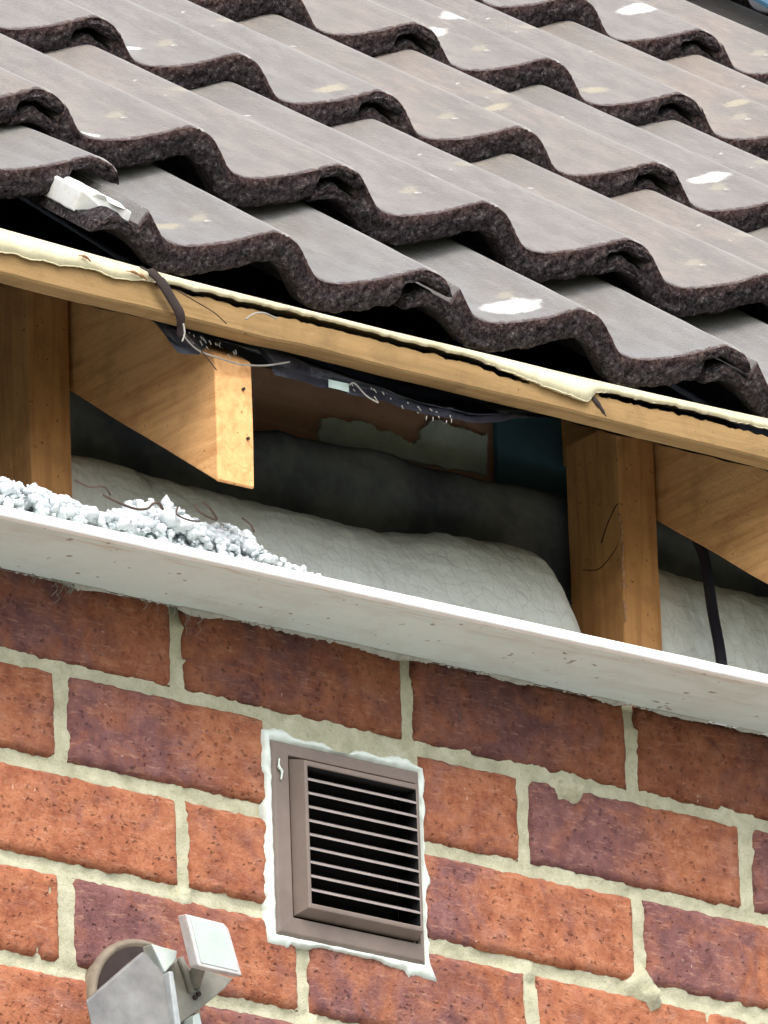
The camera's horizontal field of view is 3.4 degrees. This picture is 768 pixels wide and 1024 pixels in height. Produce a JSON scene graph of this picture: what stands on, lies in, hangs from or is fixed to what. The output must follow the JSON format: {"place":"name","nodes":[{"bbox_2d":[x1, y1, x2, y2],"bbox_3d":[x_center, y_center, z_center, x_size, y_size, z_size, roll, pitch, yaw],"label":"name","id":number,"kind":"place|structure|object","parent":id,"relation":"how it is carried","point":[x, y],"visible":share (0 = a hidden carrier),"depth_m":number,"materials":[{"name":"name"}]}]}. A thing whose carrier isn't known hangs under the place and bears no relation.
{"place":"outdoors","nodes":[
{"label":"outdoors","id":0,"kind":"place"},
{"bbox_3d":[0.527,-0.095,11.272,0.361,0.058,0.495,13,9,-36],"label":"interlocking tile","id":1,"kind":"object","parent":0,"visible":0},
{"bbox_2d":[747,227,767,242],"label":"interlocking tile","id":2,"kind":"object","parent":1,"relation":"on","point":[761,234],"visible":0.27,"depth_m":11.52,"materials":[{"name":"concrete"}]},
{"bbox_2d":[507,84,767,232],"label":"interlocking tile","id":3,"kind":"object","parent":2,"relation":"on","point":[723,182],"visible":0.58,"depth_m":11.68,"materials":[{"name":"concrete"}]},
{"bbox_2d":[371,0,702,125],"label":"interlocking tile","id":4,"kind":"object","parent":3,"relation":"on","point":[492,46],"visible":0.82,"depth_m":11.95,"materials":[{"name":"concrete"}]},
{"label":"ground","id":5,"kind":"structure","parent":0,"visible":0},
{"bbox_2d":[0,568,767,1023],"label":"brick wall","id":6,"kind":"structure","parent":5,"relation":"on","point":[588,860],"depth_m":10.64,"materials":[{"name":"brick"}]},
{"bbox_2d":[0,286,71,497],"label":"wooden post","id":7,"kind":"object","parent":6,"relation":"attached to","point":[35,441],"depth_m":10.64,"materials":[{"name":"brown wood"}]},
{"bbox_2d":[85,914,240,1023],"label":"security light","id":8,"kind":"object","parent":6,"relation":"attached to","point":[133,981],"visible":1,"depth_m":10.37,"materials":[{"name":"beige plastic"}]},
{"bbox_2d":[71,455,588,695],"bbox_3d":[-0.064,0.063,10.837,0.582,0.153,0.131,13,-25,-36],"label":"insulation blanket","id":9,"kind":"object","parent":6,"relation":"on","point":[503,579],"visible":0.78,"depth_m":10.83,"materials":[{"name":"fabric"}]},
{"bbox_2d":[259,728,435,981],"bbox_3d":[-0.032,0.283,10.610,0.181,0.197,0.033,13,-25,-36],"label":"air vent","id":10,"kind":"object","parent":6,"relation":"attached to","point":[334,873],"depth_m":10.61,"materials":[{"name":"brown plastic"}]},
{"bbox_2d":[0,505,767,735],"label":"soffit board","id":11,"kind":"object","parent":6,"relation":"on","point":[390,625],"visible":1,"depth_m":10.63,"materials":[{"name":"paint"}]},
{"bbox_2d":[32,574,81,602],"bbox_3d":[-0.267,0.063,10.491,0.050,0.023,0.005,13,-25,-36],"label":"cobweb","id":12,"kind":"object","parent":11,"relation":"attached to","point":[71,591],"visible":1,"depth_m":10.49},
{"bbox_2d":[74,479,110,495],"bbox_3d":[-0.235,-0.020,10.421,0.034,0.009,0.008,13,-25,-36],"label":"twig","id":13,"kind":"object","parent":11,"relation":"on","point":[108,491],"visible":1,"depth_m":10.42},
{"bbox_2d":[102,494,163,510],"bbox_3d":[-0.202,-0.007,10.438,0.061,0.013,0.007,13,-25,-36],"label":"twig","id":14,"kind":"object","parent":11,"relation":"on","point":[131,507],"visible":1,"depth_m":10.43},
{"bbox_2d":[0,476,321,575],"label":"insulation crumbs","id":15,"kind":"object","parent":11,"relation":"on","point":[166,524],"visible":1,"depth_m":10.46,"materials":[{"name":"white plastic"}]},
{"bbox_2d":[141,598,201,635],"bbox_3d":[-0.174,0.086,10.559,0.060,0.025,0.005,13,-25,-36],"label":"cobweb","id":16,"kind":"object","parent":11,"relation":"attached to","point":[175,617],"visible":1,"depth_m":10.56},
{"bbox_2d":[175,506,198,521],"bbox_3d":[-0.160,0.002,10.469,0.024,0.012,0.004,13,-25,-36],"label":"twig","id":17,"kind":"object","parent":11,"relation":"on","point":[183,517],"visible":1,"depth_m":10.46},
{"bbox_2d":[194,501,217,520],"bbox_3d":[-0.146,-0.002,10.488,0.022,0.018,0.008,13,-25,-36],"label":"twig","id":18,"kind":"object","parent":11,"relation":"on","point":[210,509],"visible":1,"depth_m":10.49,"materials":[{"name":"brown wood"}]},
{"bbox_2d":[241,517,254,532],"bbox_3d":[-0.111,0.010,10.514,0.010,0.013,0.006,13,-25,-36],"label":"twig","id":19,"kind":"object","parent":11,"relation":"on","point":[250,524],"visible":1,"depth_m":10.51,"materials":[{"name":"brown wood"}]},
{"bbox_2d":[213,339,570,606],"bbox_3d":[0.105,0.319,10.979,5.400,1.160,0.155,13,-25,-36],"label":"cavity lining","id":20,"kind":"object","parent":6,"relation":"attached to","point":[252,357],"depth_m":11.06,"materials":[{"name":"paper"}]},
{"bbox_2d":[251,364,494,482],"bbox_3d":[-0.038,-0.066,11.038,3.102,0.079,0.060,13,-25,-36],"label":"top plate","id":21,"kind":"object","parent":20,"relation":"on","point":[300,409],"visible":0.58,"depth_m":11.04,"materials":[{"name":"brown wood"}]},
{"bbox_2d":[0,284,253,488],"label":"rafter","id":22,"kind":"object","parent":21,"relation":"attached to","point":[143,377],"visible":0.73,"depth_m":10.55,"materials":[{"name":"brown wood"}]},
{"bbox_2d":[0,197,767,471],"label":"sarking membrane","id":23,"kind":"object","parent":22,"relation":"on","point":[24,216],"visible":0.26,"depth_m":10.80,"materials":[{"name":"black plastic"}]},
{"bbox_2d":[0,124,118,198],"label":"interlocking tile","id":24,"kind":"object","parent":23,"relation":"on","point":[33,162],"visible":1,"depth_m":10.49,"materials":[{"name":"concrete"}]},
{"bbox_2d":[0,67,64,123],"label":"interlocking tile","id":25,"kind":"object","parent":24,"relation":"on","point":[15,90],"visible":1,"depth_m":10.58,"materials":[{"name":"concrete"}]},
{"bbox_2d":[241,361,289,366],"bbox_3d":[-0.097,-0.121,10.529,0.050,0.014,0.003,13,-25,-36],"label":"stray fibre","id":26,"kind":"object","parent":23,"relation":"attached to","point":[266,364],"visible":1,"depth_m":10.53,"materials":[{"name":"fabric"}]},
{"bbox_2d":[188,332,451,422],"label":"frayed fibres","id":27,"kind":"object","parent":23,"relation":"attached to","point":[352,383],"visible":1,"depth_m":10.59,"materials":[{"name":"fabric"}]},
{"bbox_2d":[328,379,348,391],"bbox_3d":[-0.037,-0.104,10.576,0.021,0.007,0.002,13,-25,-36],"label":"torn label","id":28,"kind":"object","parent":23,"relation":"attached to","point":[333,384],"visible":1,"depth_m":10.57,"materials":[{"name":"white paper"}]},
{"bbox_2d":[493,417,566,494],"bbox_3d":[0.139,-0.071,11.154,0.112,0.131,0.007,13,-25,-36],"label":"blue panel","id":29,"kind":"object","parent":21,"relation":"on","point":[528,452],"visible":0.47,"depth_m":11.13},
{"bbox_2d":[561,420,767,583],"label":"rafter","id":30,"kind":"object","parent":21,"relation":"attached to","point":[717,506],"visible":0.22,"depth_m":10.97,"materials":[{"name":"brown wood"}]},
{"bbox_2d":[0,228,767,469],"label":"eaves batten","id":31,"kind":"object","parent":30,"relation":"attached to","point":[33,264],"visible":1,"depth_m":10.59,"materials":[{"name":"beige paint"}]},
{"bbox_2d":[140,266,184,336],"bbox_3d":[-0.176,-0.172,10.452,0.013,0.048,0.055,-15,-24,32],"label":"torn strap","id":32,"kind":"object","parent":31,"relation":"hanging from","point":[167,292],"visible":1,"depth_m":10.45,"materials":[{"name":"brown fabric"}]},
{"bbox_2d":[181,323,184,341],"bbox_3d":[-0.163,-0.145,10.453,0.005,0.018,0.004,13,-25,-36],"label":"stray fibre","id":33,"kind":"object","parent":32,"relation":"hanging from","point":[184,332],"visible":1,"depth_m":10.45,"materials":[{"name":"fabric"}]},
{"bbox_2d":[185,333,216,369],"bbox_3d":[-0.149,-0.131,10.471,0.033,0.028,0.002,13,-25,-36],"label":"stray fibre","id":34,"kind":"object","parent":32,"relation":"attached to","point":[200,350],"visible":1,"depth_m":10.47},
{"bbox_2d":[182,335,240,365],"bbox_3d":[-0.141,-0.132,10.491,0.005,0.010,0.070,-19,-26,38],"label":"stray fibre","id":35,"kind":"object","parent":32,"relation":"attached to","point":[195,348],"visible":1,"depth_m":10.49,"materials":[{"name":"fabric"}]},
{"bbox_2d":[176,290,226,323],"bbox_3d":[-0.148,-0.167,10.472,0.050,0.020,0.002,13,-25,-36],"label":"stray fibre","id":36,"kind":"object","parent":31,"relation":"on","point":[203,306],"visible":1,"depth_m":10.47,"materials":[{"name":"brown"}]},
{"bbox_2d":[25,160,452,313],"bbox_3d":[-0.219,-0.271,10.719,0.362,0.057,0.495,13,9,-36],"label":"interlocking tile","id":37,"kind":"object","parent":31,"relation":"on","point":[161,216],"visible":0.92,"depth_m":10.56,"materials":[{"name":"concrete"}]},
{"bbox_2d":[0,33,365,206],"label":"interlocking tile","id":38,"kind":"object","parent":37,"relation":"on","point":[117,112],"visible":0.91,"depth_m":10.74,"materials":[{"name":"concrete"}]},
{"bbox_2d":[0,0,121,52],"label":"interlocking tile","id":39,"kind":"object","parent":38,"relation":"on","point":[43,26],"visible":0.88,"depth_m":11.08,"materials":[{"name":"concrete"}]},
{"bbox_2d":[245,312,276,319],"bbox_3d":[-0.100,-0.158,10.507,0.031,0.009,0.005,13,-25,-36],"label":"stray fibre","id":40,"kind":"object","parent":31,"relation":"attached to","point":[252,314],"visible":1,"depth_m":10.51,"materials":[{"name":"fabric"}]},
{"bbox_2d":[298,200,750,388],"bbox_3d":[0.034,-0.211,10.908,0.361,0.058,0.495,13,9,-36],"label":"interlocking tile","id":41,"kind":"object","parent":31,"relation":"on","point":[615,335],"visible":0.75,"depth_m":10.77,"materials":[{"name":"concrete"}]},
{"bbox_2d":[189,81,653,281],"bbox_3d":[-0.046,-0.299,11.048,0.361,0.057,0.495,13,8,-36],"label":"interlocking tile","id":42,"kind":"object","parent":41,"relation":"on","point":[417,190],"visible":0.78,"depth_m":10.93,"materials":[{"name":"concrete"}]},
{"bbox_2d":[66,0,404,126],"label":"interlocking tile","id":43,"kind":"object","parent":42,"relation":"on","point":[187,44],"visible":0.73,"depth_m":11.25,"materials":[{"name":"concrete"}]},
{"bbox_2d":[593,274,767,417],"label":"interlocking tile","id":44,"kind":"object","parent":31,"relation":"on","point":[745,332],"visible":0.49,"depth_m":10.97,"materials":[{"name":"concrete"}]},
{"bbox_2d":[470,153,767,320],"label":"interlocking tile","id":45,"kind":"object","parent":44,"relation":"on","point":[703,263],"visible":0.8,"depth_m":11.12,"materials":[{"name":"concrete"}]},
{"bbox_2d":[237,14,679,197],"bbox_3d":[-0.012,-0.377,11.559,0.361,0.059,0.495,13,8,-36],"label":"interlocking tile","id":46,"kind":"object","parent":45,"relation":"on","point":[458,114],"visible":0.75,"depth_m":11.46,"materials":[{"name":"concrete"}]},
{"bbox_2d":[188,0,439,56],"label":"interlocking tile","id":47,"kind":"object","parent":46,"relation":"on","point":[370,28],"visible":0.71,"depth_m":11.76,"materials":[{"name":"concrete"}]},
{"bbox_2d":[691,540,727,665],"bbox_3d":[0.277,0.070,11.015,0.037,0.140,0.019,-20,-27,40],"label":"black cable","id":48,"kind":"object","parent":30,"relation":"hanging from","point":[711,602],"visible":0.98,"depth_m":11.01,"materials":[{"name":"black plastic"}]},
{"bbox_2d":[69,390,767,600],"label":"insulation","id":49,"kind":"object","parent":20,"relation":"on","point":[375,490],"visible":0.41,"depth_m":10.95},
{"bbox_2d":[565,430,661,706],"bbox_3d":[0.204,0.248,10.950,0.045,0.666,0.075,13,-25,-36],"label":"wooden post","id":50,"kind":"object","parent":6,"relation":"attached to","point":[612,531],"depth_m":11.01,"materials":[{"name":"brown wood"}]},
{"bbox_2d":[658,569,767,736],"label":"insulation blanket","id":51,"kind":"object","parent":6,"relation":"on","point":[686,630],"visible":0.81,"depth_m":11.05,"materials":[{"name":"fabric"}]},
{"bbox_3d":[0.476,-0.261,11.922,0.361,0.058,0.495,13,8,-36],"label":"interlocking tile","id":52,"kind":"object","parent":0,"visible":0},
{"bbox_2d":[536,21,767,159],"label":"interlocking tile","id":53,"kind":"object","parent":52,"relation":"on","point":[733,104],"visible":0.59,"depth_m":12.20,"materials":[{"name":"concrete"}]},
{"bbox_2d":[475,0,721,60],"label":"interlocking tile","id":54,"kind":"object","parent":53,"relation":"on","point":[650,30],"visible":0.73,"depth_m":12.45,"materials":[{"name":"concrete"}]},
{"bbox_3d":[0.510,-0.339,12.432,0.361,0.059,0.495,13,8,-36],"label":"interlocking tile","id":55,"kind":"object","parent":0,"visible":0},
{"bbox_2d":[638,0,767,84],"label":"interlocking tile","id":56,"kind":"object","parent":55,"relation":"on","point":[739,32],"visible":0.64,"depth_m":12.66,"materials":[{"name":"concrete"}]},
{"bbox_2d":[753,0,767,7],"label":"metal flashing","id":57,"kind":"object","parent":56,"relation":"attached to","point":[764,3],"depth_m":12.81,"materials":[{"name":"blue metal"}]},
{"label":"interlocking tile","id":58,"kind":"object","parent":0,"visible":0},
{"bbox_2d":[730,0,767,16],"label":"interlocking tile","id":59,"kind":"object","parent":58,"relation":"on","point":[755,6],"visible":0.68,"depth_m":13.02,"materials":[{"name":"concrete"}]}
]}

